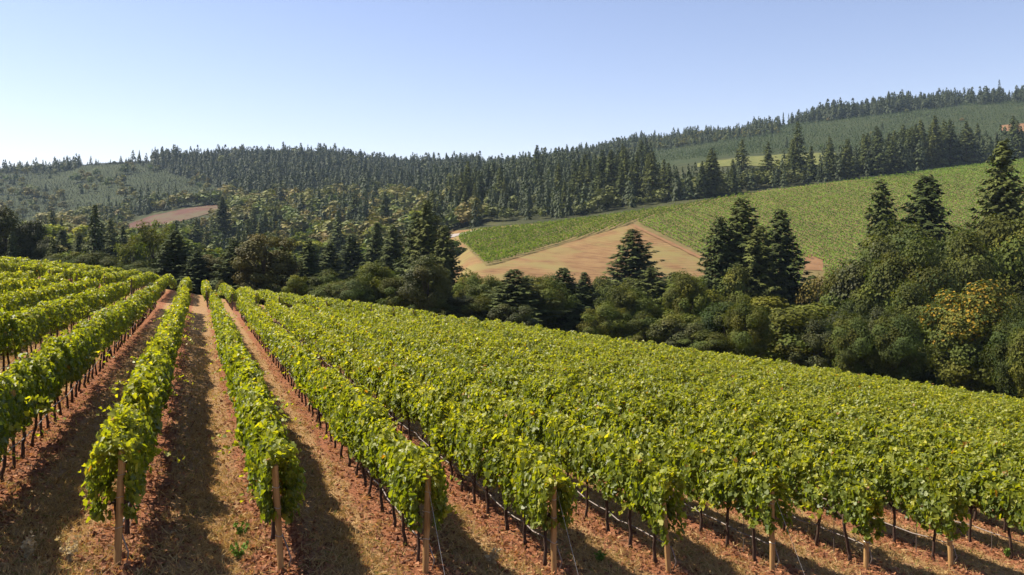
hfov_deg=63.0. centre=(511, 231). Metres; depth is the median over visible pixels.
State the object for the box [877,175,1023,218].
vine row
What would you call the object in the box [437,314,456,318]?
vine row
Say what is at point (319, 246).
broadleaf tree
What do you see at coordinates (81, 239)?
fir tree
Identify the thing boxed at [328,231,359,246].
broadleaf tree
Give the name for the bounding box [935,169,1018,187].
vine row
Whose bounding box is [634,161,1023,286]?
vineyard floor
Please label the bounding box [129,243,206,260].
broadleaf tree
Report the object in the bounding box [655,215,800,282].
vine row
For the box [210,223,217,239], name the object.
fir tree
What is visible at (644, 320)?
broadleaf tree
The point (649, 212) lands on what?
vine row
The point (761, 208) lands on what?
vine row
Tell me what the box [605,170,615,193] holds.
fir tree
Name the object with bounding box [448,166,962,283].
bare field
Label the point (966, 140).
fir tree
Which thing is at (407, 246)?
fir tree
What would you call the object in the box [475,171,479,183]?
fir tree
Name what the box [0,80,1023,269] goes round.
forest
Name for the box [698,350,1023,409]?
vine row
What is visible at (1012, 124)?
fir tree
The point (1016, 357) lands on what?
broadleaf tree
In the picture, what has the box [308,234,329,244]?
broadleaf tree
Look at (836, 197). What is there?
vine row
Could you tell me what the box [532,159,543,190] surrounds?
fir tree
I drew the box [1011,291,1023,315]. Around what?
broadleaf tree
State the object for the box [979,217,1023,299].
broadleaf tree
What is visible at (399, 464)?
vine row
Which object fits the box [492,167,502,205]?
fir tree
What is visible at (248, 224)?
fir tree
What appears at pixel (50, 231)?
broadleaf tree
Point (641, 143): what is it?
fir tree
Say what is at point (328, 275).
broadleaf tree
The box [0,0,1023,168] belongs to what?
sky
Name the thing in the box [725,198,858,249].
vine row
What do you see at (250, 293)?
vine row
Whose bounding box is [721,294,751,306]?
broadleaf tree
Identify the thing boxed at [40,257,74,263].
broadleaf tree
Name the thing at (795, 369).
vine row
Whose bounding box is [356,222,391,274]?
fir tree
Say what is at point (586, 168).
fir tree
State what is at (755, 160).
meadow
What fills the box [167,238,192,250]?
broadleaf tree
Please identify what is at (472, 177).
fir tree
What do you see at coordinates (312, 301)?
vine row
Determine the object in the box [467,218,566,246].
vine row
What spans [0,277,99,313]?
vine row
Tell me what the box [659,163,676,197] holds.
fir tree
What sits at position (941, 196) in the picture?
vine row
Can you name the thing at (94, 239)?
fir tree
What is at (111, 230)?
fir tree
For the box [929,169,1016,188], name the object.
vine row
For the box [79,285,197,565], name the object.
vine row
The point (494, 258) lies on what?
vine row
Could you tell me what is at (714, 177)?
fir tree
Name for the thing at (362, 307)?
vine row
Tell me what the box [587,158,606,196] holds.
fir tree
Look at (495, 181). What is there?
fir tree
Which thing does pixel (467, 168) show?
fir tree
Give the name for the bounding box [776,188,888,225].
vine row
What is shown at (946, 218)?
vine row
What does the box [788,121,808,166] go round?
fir tree
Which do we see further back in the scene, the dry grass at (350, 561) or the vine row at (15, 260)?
the vine row at (15, 260)
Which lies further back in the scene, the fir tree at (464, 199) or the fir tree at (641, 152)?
the fir tree at (641, 152)
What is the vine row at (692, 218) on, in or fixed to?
on the vineyard floor at (690, 248)
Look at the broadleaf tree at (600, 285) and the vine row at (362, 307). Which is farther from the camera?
the broadleaf tree at (600, 285)
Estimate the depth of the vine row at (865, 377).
60.99 m
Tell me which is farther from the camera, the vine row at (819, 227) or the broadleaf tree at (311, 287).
the vine row at (819, 227)
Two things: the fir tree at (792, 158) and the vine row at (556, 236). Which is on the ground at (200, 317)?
the fir tree at (792, 158)
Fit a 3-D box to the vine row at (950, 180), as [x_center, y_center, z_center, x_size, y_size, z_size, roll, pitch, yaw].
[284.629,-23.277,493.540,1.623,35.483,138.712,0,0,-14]
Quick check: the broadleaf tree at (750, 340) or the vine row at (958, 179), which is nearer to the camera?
the broadleaf tree at (750, 340)
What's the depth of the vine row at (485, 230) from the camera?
415.62 m
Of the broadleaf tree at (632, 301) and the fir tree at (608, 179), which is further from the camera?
the fir tree at (608, 179)
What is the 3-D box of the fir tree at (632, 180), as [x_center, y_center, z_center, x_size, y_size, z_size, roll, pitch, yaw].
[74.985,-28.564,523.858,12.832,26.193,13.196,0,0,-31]
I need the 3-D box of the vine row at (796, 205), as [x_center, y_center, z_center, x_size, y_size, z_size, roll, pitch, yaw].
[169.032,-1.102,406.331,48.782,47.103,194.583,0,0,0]
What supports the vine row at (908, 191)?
on the vineyard floor at (690, 248)
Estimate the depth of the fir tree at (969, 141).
626.83 m
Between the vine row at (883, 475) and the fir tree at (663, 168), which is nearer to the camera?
the vine row at (883, 475)
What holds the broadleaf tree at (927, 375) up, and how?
on the ground at (200, 317)
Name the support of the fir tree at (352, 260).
on the ground at (200, 317)
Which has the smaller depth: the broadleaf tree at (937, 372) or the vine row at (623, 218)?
the broadleaf tree at (937, 372)
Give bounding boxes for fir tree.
[5,231,19,257]
[42,215,47,224]
[45,236,56,258]
[47,211,57,225]
[54,230,74,251]
[58,239,66,252]
[71,233,84,251]
[71,240,83,254]
[81,205,107,258]
[81,232,107,250]
[98,234,123,260]
[102,218,119,243]
[112,225,131,259]
[142,230,192,290]
[170,249,214,294]
[188,218,203,244]
[199,227,213,249]
[209,196,241,240]
[209,239,250,299]
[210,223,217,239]
[235,229,240,244]
[238,231,246,246]
[240,219,254,244]
[246,208,262,236]
[254,222,262,240]
[259,212,271,236]
[261,248,293,301]
[270,205,280,232]
[271,226,280,243]
[287,239,324,288]
[315,241,353,280]
[327,217,346,255]
[338,234,367,280]
[347,188,365,220]
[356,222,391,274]
[375,225,406,277]
[379,193,392,223]
[393,211,431,278]
[404,200,461,297]
[421,225,467,312]
[429,190,440,213]
[431,203,437,215]
[435,201,443,222]
[442,176,452,191]
[446,184,454,201]
[450,178,457,200]
[451,172,469,207]
[457,171,471,194]
[458,161,473,195]
[458,187,471,223]
[458,192,469,227]
[470,172,475,194]
[472,183,478,197]
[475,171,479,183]
[477,172,488,204]
[477,269,578,331]
[483,164,493,187]
[491,162,496,182]
[491,168,500,192]
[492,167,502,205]
[498,177,509,205]
[531,145,542,171]
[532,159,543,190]
[546,268,591,332]
[549,163,563,202]
[558,180,568,215]
[568,160,583,198]
[570,163,589,206]
[573,272,604,325]
[581,157,586,176]
[584,160,594,189]
[585,165,594,199]
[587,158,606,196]
[591,172,607,209]
[593,229,670,290]
[594,150,609,184]
[602,150,618,188]
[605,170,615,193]
[610,154,618,176]
[613,162,629,205]
[614,157,628,198]
[616,146,630,165]
[618,153,624,175]
[619,143,627,163]
[627,166,641,196]
[630,153,643,198]
[631,267,668,316]
[634,140,643,158]
[637,145,645,170]
[637,154,652,197]
[639,152,663,200]
[642,137,651,153]
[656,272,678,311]
[657,159,667,188]
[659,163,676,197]
[694,161,710,197]
[696,147,723,196]
[696,216,742,300]
[702,197,785,300]
[703,155,720,182]
[713,151,720,184]
[724,159,742,193]
[730,139,752,172]
[732,225,795,313]
[756,141,778,184]
[763,208,816,311]
[782,138,800,169]
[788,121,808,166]
[788,142,802,172]
[788,147,799,181]
[804,146,821,181]
[823,136,836,175]
[823,143,837,179]
[838,139,858,179]
[842,179,900,267]
[856,137,874,175]
[863,130,888,175]
[866,135,873,147]
[871,126,880,143]
[878,132,887,157]
[883,132,890,149]
[883,139,903,173]
[889,136,903,169]
[891,174,956,249]
[898,124,906,136]
[904,129,910,154]
[904,130,920,165]
[912,128,916,151]
[912,128,929,168]
[917,120,928,144]
[919,132,928,165]
[925,134,942,167]
[926,116,943,151]
[926,118,949,165]
[939,119,969,165]
[940,120,951,161]
[957,121,980,163]
[960,127,977,161]
[961,138,1023,241]
[974,123,984,143]
[1007,116,1019,151]
[1010,120,1023,157]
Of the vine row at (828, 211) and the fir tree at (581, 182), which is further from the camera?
the fir tree at (581, 182)
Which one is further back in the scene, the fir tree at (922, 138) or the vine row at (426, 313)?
the fir tree at (922, 138)
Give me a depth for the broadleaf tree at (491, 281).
126.73 m
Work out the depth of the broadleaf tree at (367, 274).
125.59 m
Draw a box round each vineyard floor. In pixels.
[459,194,746,264]
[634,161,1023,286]
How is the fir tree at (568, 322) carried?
on the ground at (200, 317)
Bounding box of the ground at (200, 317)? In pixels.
[0,101,1023,574]
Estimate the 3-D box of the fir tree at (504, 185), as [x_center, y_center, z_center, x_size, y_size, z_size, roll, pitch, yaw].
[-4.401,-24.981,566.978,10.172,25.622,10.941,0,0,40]
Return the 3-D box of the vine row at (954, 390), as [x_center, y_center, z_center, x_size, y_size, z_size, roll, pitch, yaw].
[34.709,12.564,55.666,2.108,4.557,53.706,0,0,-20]
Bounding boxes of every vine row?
[0,256,38,260]
[0,257,51,263]
[0,260,66,272]
[0,270,36,291]
[0,273,64,293]
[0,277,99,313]
[0,280,130,371]
[0,284,160,481]
[16,262,84,278]
[45,265,106,281]
[72,266,126,284]
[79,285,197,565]
[99,268,141,285]
[127,270,160,296]
[153,273,176,300]
[176,276,192,295]
[201,279,212,306]
[202,290,306,570]
[217,282,236,309]
[235,286,259,305]
[236,295,459,574]
[257,289,283,304]
[264,298,589,573]
[276,292,307,307]
[289,294,331,310]
[291,298,687,572]
[318,303,804,574]
[319,296,351,311]
[342,299,372,312]
[345,307,886,569]
[365,301,395,315]
[371,308,970,566]
[387,305,416,317]
[395,311,1023,559]
[414,309,437,316]
[418,314,1023,532]
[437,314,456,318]
[443,315,1023,509]
[458,316,1023,445]
[461,225,499,241]
[461,227,490,239]
[462,225,509,242]
[462,225,516,242]
[464,223,528,243]
[465,221,539,243]
[466,220,550,244]
[466,317,1023,461]
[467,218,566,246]
[467,219,558,244]
[470,217,573,247]
[470,217,579,248]
[471,216,585,249]
[472,215,596,251]
[473,216,590,249]
[474,214,600,252]
[475,214,605,254]
[477,212,613,253]
[478,213,617,256]
[479,210,628,257]
[481,209,635,258]
[482,247,534,259]
[483,253,516,261]
[486,257,501,262]
[490,321,1023,451]
[491,319,1023,437]
[515,324,1023,430]
[556,330,1023,430]
[576,208,644,237]
[592,334,1023,428]
[594,207,652,231]
[608,206,660,228]
[613,338,1023,420]
[622,204,668,224]
[637,203,675,219]
[638,220,707,253]
[643,218,712,254]
[646,217,707,247]
[650,216,745,261]
[654,202,682,215]
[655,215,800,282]
[656,342,1021,410]
[659,213,800,278]
[665,212,801,276]
[668,201,690,211]
[669,212,802,272]
[673,210,802,266]
[678,210,803,265]
[680,200,698,210]
[682,208,803,261]
[688,208,804,258]
[691,206,811,257]
[695,205,844,268]
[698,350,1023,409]
[699,204,848,265]
[703,203,849,262]
[707,202,857,260]
[712,201,858,259]
[716,200,854,254]
[720,199,858,252]
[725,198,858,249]
[728,197,856,245]
[733,196,862,244]
[736,354,1023,408]
[738,195,866,243]
[741,194,864,238]
[745,193,874,238]
[748,192,865,234]
[752,191,870,231]
[757,190,868,229]
[761,190,867,226]
[765,360,1023,404]
[768,190,870,224]
[773,189,870,222]
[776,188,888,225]
[781,187,941,242]
[785,187,904,224]
[791,187,949,239]
[795,185,947,235]
[798,366,1023,401]
[801,185,904,217]
[805,185,947,230]
[811,184,958,232]
[815,183,960,231]
[819,182,972,232]
[824,183,972,229]
[829,181,977,230]
[833,180,965,223]
[838,180,971,222]
[843,179,977,222]
[847,180,971,218]
[849,371,1021,401]
[851,178,981,218]
[856,178,983,218]
[860,177,979,214]
[867,178,988,215]
[869,176,983,209]
[874,176,978,206]
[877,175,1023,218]
[883,175,977,202]
[885,174,985,201]
[889,174,989,201]
[893,174,981,196]
[895,379,1011,398]
[896,173,1021,206]
[902,173,1023,204]
[904,172,1023,203]
[908,171,1023,200]
[912,171,1017,197]
[915,171,1020,197]
[918,170,1022,195]
[921,170,987,184]
[925,170,1016,190]
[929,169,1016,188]
[935,168,1021,185]
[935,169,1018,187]
[938,168,1023,186]
[942,168,1022,184]
[945,167,1023,183]
[948,167,1023,181]
[953,166,1023,179]
[958,165,1022,176]
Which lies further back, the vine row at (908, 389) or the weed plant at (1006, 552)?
the vine row at (908, 389)
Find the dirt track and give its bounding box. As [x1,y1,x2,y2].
[634,224,701,257]
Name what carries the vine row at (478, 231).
on the vineyard floor at (573, 238)
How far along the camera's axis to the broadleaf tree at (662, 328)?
103.63 m
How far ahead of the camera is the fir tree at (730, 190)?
514.47 m
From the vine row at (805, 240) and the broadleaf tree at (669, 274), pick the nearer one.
the broadleaf tree at (669, 274)
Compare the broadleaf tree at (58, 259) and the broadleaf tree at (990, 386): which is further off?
the broadleaf tree at (58, 259)
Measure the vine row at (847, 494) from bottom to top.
4.200 m
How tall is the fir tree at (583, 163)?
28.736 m
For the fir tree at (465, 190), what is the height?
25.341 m
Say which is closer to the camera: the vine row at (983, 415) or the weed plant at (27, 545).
the weed plant at (27, 545)
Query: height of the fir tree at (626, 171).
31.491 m
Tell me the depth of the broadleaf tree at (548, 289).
122.31 m
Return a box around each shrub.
[47,252,83,261]
[70,251,106,265]
[99,259,123,268]
[123,260,150,269]
[147,267,178,286]
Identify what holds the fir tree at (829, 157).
on the ground at (200, 317)
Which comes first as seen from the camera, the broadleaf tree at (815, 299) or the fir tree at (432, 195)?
the broadleaf tree at (815, 299)
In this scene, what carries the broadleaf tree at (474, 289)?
on the ground at (200, 317)
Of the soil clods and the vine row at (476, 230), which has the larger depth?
the vine row at (476, 230)
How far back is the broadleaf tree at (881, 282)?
116.32 m
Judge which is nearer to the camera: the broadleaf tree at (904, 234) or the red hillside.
the broadleaf tree at (904, 234)
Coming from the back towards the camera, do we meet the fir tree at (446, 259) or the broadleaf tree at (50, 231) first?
the broadleaf tree at (50, 231)
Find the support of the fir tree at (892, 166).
on the ground at (200, 317)
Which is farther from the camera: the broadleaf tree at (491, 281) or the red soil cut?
the red soil cut
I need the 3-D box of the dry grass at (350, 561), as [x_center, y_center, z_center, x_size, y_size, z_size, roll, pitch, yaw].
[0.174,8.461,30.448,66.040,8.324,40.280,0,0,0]
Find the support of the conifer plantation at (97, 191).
on the ground at (200, 317)
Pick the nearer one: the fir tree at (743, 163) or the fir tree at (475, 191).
the fir tree at (475, 191)
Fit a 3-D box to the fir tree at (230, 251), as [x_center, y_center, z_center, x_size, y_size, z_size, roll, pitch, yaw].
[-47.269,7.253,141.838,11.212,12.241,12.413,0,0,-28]
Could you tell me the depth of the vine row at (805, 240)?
376.22 m
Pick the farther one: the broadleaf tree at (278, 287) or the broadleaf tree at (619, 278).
the broadleaf tree at (619, 278)
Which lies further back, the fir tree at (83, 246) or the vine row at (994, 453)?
the fir tree at (83, 246)
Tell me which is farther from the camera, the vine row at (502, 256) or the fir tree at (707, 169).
the fir tree at (707, 169)
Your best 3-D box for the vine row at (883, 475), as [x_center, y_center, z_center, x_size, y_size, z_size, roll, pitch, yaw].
[-1.678,7.092,47.193,2.097,4.259,63.381,0,0,-20]
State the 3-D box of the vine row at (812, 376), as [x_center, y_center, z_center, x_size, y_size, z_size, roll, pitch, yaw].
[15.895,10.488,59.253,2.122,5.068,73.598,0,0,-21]
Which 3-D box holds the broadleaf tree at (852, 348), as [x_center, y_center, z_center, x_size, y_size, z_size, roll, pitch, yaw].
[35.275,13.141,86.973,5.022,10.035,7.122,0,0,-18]
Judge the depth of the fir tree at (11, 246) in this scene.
192.16 m
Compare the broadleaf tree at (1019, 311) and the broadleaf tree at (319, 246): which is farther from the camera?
the broadleaf tree at (319, 246)
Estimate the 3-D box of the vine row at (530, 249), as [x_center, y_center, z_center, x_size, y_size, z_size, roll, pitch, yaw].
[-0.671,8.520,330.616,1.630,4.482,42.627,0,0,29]
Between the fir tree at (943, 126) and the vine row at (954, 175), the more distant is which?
the fir tree at (943, 126)
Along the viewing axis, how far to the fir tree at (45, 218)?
549.38 m
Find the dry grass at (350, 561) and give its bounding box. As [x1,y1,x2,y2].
[0,317,1023,574]
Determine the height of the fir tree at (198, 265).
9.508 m
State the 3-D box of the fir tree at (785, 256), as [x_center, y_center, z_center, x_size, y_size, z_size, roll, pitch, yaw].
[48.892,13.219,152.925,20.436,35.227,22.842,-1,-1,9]
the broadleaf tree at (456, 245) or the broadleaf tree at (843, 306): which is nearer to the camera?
the broadleaf tree at (843, 306)
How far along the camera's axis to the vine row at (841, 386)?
46.78 m
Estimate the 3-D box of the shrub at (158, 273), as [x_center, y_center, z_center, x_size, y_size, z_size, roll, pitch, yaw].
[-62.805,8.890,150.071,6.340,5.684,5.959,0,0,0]
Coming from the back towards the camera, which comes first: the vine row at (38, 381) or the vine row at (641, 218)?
the vine row at (641, 218)
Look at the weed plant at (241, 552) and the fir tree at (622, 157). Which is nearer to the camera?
the weed plant at (241, 552)
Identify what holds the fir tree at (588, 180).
on the ground at (200, 317)
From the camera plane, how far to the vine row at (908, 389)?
51.35 m
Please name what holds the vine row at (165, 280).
on the ground at (200, 317)
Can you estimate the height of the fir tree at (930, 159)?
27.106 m
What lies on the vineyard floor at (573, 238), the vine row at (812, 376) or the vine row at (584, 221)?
the vine row at (584, 221)
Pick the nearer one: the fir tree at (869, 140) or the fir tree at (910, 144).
the fir tree at (910, 144)
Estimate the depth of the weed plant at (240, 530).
14.26 m
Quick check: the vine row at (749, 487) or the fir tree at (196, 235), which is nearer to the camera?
the vine row at (749, 487)
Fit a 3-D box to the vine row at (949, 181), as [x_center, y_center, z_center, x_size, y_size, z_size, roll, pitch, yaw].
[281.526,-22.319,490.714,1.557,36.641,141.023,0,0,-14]
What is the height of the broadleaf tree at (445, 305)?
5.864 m
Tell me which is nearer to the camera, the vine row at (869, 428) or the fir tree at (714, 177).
the vine row at (869, 428)
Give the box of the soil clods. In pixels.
[0,334,1023,574]
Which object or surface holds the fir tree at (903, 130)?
on the ground at (200, 317)
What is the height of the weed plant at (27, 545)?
0.459 m
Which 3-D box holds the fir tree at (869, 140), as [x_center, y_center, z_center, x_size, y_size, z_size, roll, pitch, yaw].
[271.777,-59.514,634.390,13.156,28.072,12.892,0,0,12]
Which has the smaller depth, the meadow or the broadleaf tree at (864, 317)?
the broadleaf tree at (864, 317)
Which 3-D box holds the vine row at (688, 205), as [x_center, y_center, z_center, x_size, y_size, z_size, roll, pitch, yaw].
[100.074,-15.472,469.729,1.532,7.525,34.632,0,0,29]
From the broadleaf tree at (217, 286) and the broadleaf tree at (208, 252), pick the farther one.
the broadleaf tree at (208, 252)
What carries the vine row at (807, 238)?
on the vineyard floor at (690, 248)
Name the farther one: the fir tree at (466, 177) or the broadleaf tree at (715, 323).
the fir tree at (466, 177)
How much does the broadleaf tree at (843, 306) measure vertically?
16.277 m
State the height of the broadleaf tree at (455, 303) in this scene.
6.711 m
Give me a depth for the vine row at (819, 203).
461.52 m
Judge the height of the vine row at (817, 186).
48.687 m
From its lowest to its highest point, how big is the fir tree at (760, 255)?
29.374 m
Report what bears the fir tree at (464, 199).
on the ground at (200, 317)
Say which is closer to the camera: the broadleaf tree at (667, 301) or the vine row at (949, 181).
the broadleaf tree at (667, 301)
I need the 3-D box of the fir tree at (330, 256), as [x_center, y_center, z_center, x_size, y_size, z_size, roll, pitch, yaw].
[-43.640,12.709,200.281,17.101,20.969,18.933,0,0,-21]
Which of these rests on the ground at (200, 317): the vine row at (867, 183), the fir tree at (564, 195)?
the fir tree at (564, 195)
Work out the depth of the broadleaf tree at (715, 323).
107.09 m
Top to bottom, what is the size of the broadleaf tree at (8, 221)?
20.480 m
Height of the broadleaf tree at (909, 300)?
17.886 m
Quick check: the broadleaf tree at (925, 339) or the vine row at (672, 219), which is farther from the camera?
the vine row at (672, 219)
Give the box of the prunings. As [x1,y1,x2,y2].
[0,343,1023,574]
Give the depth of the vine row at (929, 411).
40.21 m
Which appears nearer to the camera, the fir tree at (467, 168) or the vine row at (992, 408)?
the vine row at (992, 408)
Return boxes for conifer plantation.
[0,160,223,224]
[630,99,1023,161]
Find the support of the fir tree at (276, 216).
on the ground at (200, 317)
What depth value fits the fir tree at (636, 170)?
536.91 m
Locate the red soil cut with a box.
[805,254,822,270]
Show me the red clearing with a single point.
(180, 215)
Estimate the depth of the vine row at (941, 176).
526.77 m
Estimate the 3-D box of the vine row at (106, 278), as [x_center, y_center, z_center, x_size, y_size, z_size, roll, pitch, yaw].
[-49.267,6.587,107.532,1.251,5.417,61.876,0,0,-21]
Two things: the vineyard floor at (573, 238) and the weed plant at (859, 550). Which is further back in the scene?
the vineyard floor at (573, 238)
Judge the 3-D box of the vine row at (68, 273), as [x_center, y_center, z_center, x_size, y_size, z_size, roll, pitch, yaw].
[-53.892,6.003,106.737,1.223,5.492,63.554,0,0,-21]
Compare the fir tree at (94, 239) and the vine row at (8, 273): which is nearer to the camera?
the vine row at (8, 273)
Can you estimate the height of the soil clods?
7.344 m
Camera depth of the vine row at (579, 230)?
380.71 m
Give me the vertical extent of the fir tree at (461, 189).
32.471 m
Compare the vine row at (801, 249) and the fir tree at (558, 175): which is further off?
the fir tree at (558, 175)
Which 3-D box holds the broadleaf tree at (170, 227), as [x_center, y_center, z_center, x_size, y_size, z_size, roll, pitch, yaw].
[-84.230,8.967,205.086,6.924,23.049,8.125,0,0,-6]
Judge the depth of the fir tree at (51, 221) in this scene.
388.69 m
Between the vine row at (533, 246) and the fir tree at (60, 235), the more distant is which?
the vine row at (533, 246)
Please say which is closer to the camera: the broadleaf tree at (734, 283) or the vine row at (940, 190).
the broadleaf tree at (734, 283)
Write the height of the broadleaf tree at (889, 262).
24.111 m
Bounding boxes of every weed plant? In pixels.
[19,526,46,558]
[55,535,81,561]
[229,540,248,558]
[233,521,249,536]
[395,509,401,520]
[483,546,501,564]
[593,547,606,562]
[850,537,871,555]
[1003,546,1013,557]
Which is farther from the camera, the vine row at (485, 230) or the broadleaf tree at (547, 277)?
the vine row at (485, 230)
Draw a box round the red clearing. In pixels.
[128,205,217,228]
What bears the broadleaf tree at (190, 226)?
on the ground at (200, 317)
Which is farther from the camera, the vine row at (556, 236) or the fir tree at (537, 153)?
the fir tree at (537, 153)
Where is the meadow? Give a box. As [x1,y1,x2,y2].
[697,153,834,166]
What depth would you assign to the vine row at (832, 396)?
40.02 m
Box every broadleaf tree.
[0,205,33,256]
[8,217,57,257]
[10,221,74,242]
[29,236,60,259]
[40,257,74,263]
[44,224,73,241]
[57,245,67,253]
[60,251,84,258]
[68,224,87,238]
[96,255,120,263]
[113,232,146,265]
[115,227,137,239]
[128,219,172,268]
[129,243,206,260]
[129,266,153,271]
[155,222,182,256]
[163,234,193,242]
[165,227,201,233]
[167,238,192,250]
[183,242,219,261]
[186,225,202,239]
[195,254,228,282]
[200,249,220,253]
[215,280,224,298]
[228,233,302,304]
[269,284,287,305]
[281,235,302,254]
[281,275,307,303]
[293,240,305,254]
[293,241,339,263]
[295,231,316,241]
[305,285,317,310]
[306,279,359,301]
[307,269,342,309]
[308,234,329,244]
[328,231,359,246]
[330,275,373,302]
[346,247,367,256]
[354,260,396,303]
[362,222,388,241]
[376,277,416,310]
[398,254,453,310]
[399,210,421,229]
[403,239,466,255]
[407,297,449,315]
[408,218,442,237]
[438,295,488,319]
[451,271,483,299]
[459,295,494,321]
[465,279,503,318]
[476,274,509,300]
[486,303,538,325]
[516,274,579,329]
[538,273,568,292]
[576,301,640,339]
[591,274,614,300]
[593,283,665,339]
[605,271,631,286]
[616,278,647,292]
[624,309,659,343]
[645,272,675,291]
[645,318,706,348]
[647,313,708,343]
[655,275,725,321]
[660,268,705,313]
[665,273,712,325]
[678,330,730,352]
[690,302,749,352]
[712,263,758,306]
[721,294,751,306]
[722,294,772,358]
[723,296,848,361]
[755,286,787,313]
[772,272,810,309]
[785,317,840,369]
[796,273,835,322]
[806,279,826,298]
[808,287,834,319]
[818,265,871,319]
[820,298,865,324]
[821,309,876,374]
[821,309,879,374]
[825,237,904,316]
[843,288,884,318]
[855,214,941,272]
[856,251,939,307]
[858,234,973,318]
[861,303,901,376]
[870,305,933,381]
[884,280,951,386]
[888,295,935,377]
[906,224,983,267]
[915,278,1018,392]
[917,334,938,383]
[923,335,980,386]
[941,224,1012,302]
[957,292,996,392]
[973,213,1023,286]
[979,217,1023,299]
[979,293,1023,393]
[979,310,1023,399]
[995,274,1023,303]
[1005,326,1023,396]
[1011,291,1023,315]
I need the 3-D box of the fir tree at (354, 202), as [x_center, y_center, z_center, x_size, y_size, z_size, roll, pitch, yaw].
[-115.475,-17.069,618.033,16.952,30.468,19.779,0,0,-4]
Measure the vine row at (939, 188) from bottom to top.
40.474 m
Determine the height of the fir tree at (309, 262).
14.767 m
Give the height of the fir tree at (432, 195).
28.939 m
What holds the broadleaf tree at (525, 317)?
on the ground at (200, 317)
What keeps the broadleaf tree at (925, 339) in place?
on the ground at (200, 317)
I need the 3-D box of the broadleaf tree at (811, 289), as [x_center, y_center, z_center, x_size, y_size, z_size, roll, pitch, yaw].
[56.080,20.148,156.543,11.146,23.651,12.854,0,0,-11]
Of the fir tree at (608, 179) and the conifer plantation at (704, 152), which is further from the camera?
the conifer plantation at (704, 152)
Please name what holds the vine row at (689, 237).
on the vineyard floor at (690, 248)
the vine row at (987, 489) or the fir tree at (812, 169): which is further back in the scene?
the fir tree at (812, 169)
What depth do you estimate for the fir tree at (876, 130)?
645.45 m
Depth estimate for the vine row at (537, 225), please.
409.97 m
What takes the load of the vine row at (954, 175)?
on the vineyard floor at (690, 248)
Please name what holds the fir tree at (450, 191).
on the ground at (200, 317)
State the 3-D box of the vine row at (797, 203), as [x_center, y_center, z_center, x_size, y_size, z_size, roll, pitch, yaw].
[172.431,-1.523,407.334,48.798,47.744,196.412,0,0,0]
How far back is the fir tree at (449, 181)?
621.49 m
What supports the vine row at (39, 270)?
on the ground at (200, 317)
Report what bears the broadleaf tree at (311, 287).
on the ground at (200, 317)
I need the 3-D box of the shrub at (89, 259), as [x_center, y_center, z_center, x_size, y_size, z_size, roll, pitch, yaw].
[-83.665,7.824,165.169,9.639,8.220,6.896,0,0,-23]
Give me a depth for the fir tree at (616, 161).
626.49 m
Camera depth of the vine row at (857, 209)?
474.30 m
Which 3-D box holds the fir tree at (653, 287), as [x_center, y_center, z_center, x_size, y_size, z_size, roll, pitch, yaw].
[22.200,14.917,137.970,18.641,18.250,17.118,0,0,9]
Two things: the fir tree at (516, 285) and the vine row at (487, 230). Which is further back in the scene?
the vine row at (487, 230)
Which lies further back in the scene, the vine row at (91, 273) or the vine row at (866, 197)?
the vine row at (866, 197)
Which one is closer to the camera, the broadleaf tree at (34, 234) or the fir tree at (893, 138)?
the broadleaf tree at (34, 234)
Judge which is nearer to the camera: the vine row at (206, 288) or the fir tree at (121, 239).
the vine row at (206, 288)
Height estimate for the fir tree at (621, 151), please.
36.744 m
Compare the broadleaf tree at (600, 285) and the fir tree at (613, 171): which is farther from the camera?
the fir tree at (613, 171)
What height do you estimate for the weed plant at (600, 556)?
0.284 m
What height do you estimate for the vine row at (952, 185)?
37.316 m
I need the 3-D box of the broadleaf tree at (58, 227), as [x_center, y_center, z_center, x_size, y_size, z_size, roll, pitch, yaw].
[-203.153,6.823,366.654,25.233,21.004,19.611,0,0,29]
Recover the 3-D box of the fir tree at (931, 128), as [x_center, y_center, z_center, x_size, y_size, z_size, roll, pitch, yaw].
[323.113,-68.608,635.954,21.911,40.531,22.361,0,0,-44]
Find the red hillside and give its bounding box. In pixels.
[1002,123,1023,130]
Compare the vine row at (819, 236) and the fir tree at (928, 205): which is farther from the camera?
the vine row at (819, 236)
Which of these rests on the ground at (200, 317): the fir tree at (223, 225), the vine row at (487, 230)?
the fir tree at (223, 225)
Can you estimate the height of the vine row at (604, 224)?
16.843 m
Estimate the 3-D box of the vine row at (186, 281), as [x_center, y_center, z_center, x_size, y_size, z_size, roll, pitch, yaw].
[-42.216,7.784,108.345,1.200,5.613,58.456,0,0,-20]
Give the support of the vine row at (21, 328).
on the ground at (200, 317)
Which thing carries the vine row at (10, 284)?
on the ground at (200, 317)
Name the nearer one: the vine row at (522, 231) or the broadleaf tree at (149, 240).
the broadleaf tree at (149, 240)
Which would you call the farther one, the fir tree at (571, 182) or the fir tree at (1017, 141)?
the fir tree at (1017, 141)
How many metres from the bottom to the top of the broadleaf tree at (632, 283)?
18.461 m
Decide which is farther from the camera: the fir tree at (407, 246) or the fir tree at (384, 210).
the fir tree at (384, 210)
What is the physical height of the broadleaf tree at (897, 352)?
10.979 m
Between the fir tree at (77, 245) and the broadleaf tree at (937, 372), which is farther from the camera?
the fir tree at (77, 245)
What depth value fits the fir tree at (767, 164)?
559.77 m
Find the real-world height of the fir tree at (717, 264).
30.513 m
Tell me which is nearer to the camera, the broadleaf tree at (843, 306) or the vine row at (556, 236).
the broadleaf tree at (843, 306)
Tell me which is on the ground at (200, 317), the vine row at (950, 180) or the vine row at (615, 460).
the vine row at (615, 460)

